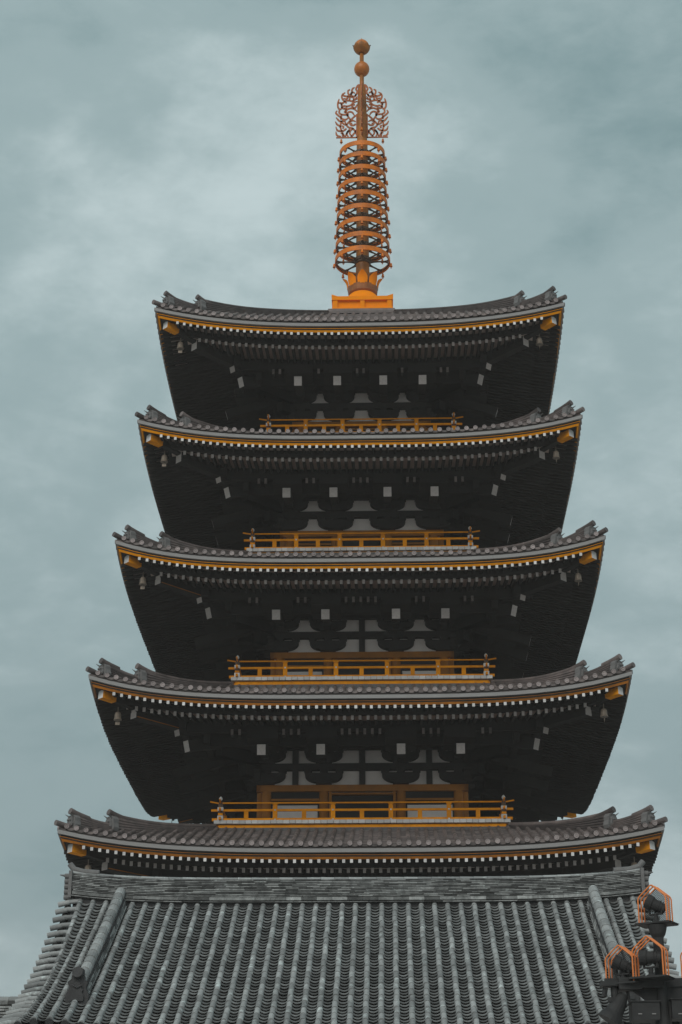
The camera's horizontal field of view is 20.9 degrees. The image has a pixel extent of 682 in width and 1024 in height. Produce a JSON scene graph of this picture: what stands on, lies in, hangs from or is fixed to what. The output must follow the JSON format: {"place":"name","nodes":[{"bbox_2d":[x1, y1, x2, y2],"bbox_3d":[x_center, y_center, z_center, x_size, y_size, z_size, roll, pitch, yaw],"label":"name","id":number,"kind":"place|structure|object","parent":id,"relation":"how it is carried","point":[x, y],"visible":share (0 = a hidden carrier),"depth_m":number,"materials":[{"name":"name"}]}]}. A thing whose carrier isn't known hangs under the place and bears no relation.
{"place":"outdoors","nodes":[
{"label":"outdoors","id":0,"kind":"place"},
{"bbox_2d":[0,996,17,1017],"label":"roof","id":1,"kind":"structure","parent":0,"point":[6,1003],"depth_m":38.04,"materials":[{"name":"tile"}]},
{"bbox_2d":[0,859,681,1023],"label":"temple hall","id":2,"kind":"structure","parent":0,"point":[533,949],"depth_m":37.05,"materials":[{"name":"grey tile"}]},
{"bbox_2d":[0,0,681,996],"label":"sky","id":3,"kind":"structure","parent":0,"point":[185,149],"materials":[{"name":"grey"}]},
{"label":"ground","id":4,"kind":"structure","parent":0,"visible":0},
{"bbox_2d":[54,38,667,878],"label":"pagoda","id":5,"kind":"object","parent":4,"relation":"on","point":[360,578],"visible":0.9,"depth_m":62.12,"materials":[{"name":"wood"}]},
{"bbox_2d":[599,924,681,1023],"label":"floodlight mast","id":6,"kind":"object","parent":4,"relation":"on","point":[661,1003],"visible":0.96,"depth_m":24.25,"materials":[{"name":"black metal"}]},
{"bbox_2d":[598,986,630,1023],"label":"hanging floodlight","id":7,"kind":"object","parent":6,"relation":"hanging from","point":[612,1012],"visible":1,"depth_m":24.18,"materials":[{"name":"black paint"}]},
{"bbox_2d":[605,945,640,983],"bbox_3d":[3.731,6.008,24.479,0.516,0.512,0.344,-13,-26,29],"label":"caged floodlight","id":8,"kind":"object","parent":6,"relation":"attached to","point":[619,964],"visible":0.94,"depth_m":24.44,"materials":[{"name":"black paint"}]},
{"bbox_2d":[628,936,675,980],"bbox_3d":[4.072,5.870,24.323,0.552,0.548,0.368,-11,-25,25],"label":"caged floodlight","id":9,"kind":"object","parent":6,"relation":"attached to","point":[645,957],"visible":1,"depth_m":24.24,"materials":[{"name":"black paint"}]},
{"bbox_2d":[634,884,678,928],"bbox_3d":[4.224,5.286,24.826,0.528,0.524,0.352,-13,-26,29],"label":"caged floodlight","id":10,"kind":"object","parent":6,"relation":"attached to","point":[651,902],"visible":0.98,"depth_m":24.77,"materials":[{"name":"black paint"}]},
{"bbox_2d":[680,952,681,977],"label":"caged floodlight","id":11,"kind":"object","parent":6,"relation":"attached to","point":[681,963],"visible":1,"depth_m":24.52,"materials":[{"name":"black paint"}]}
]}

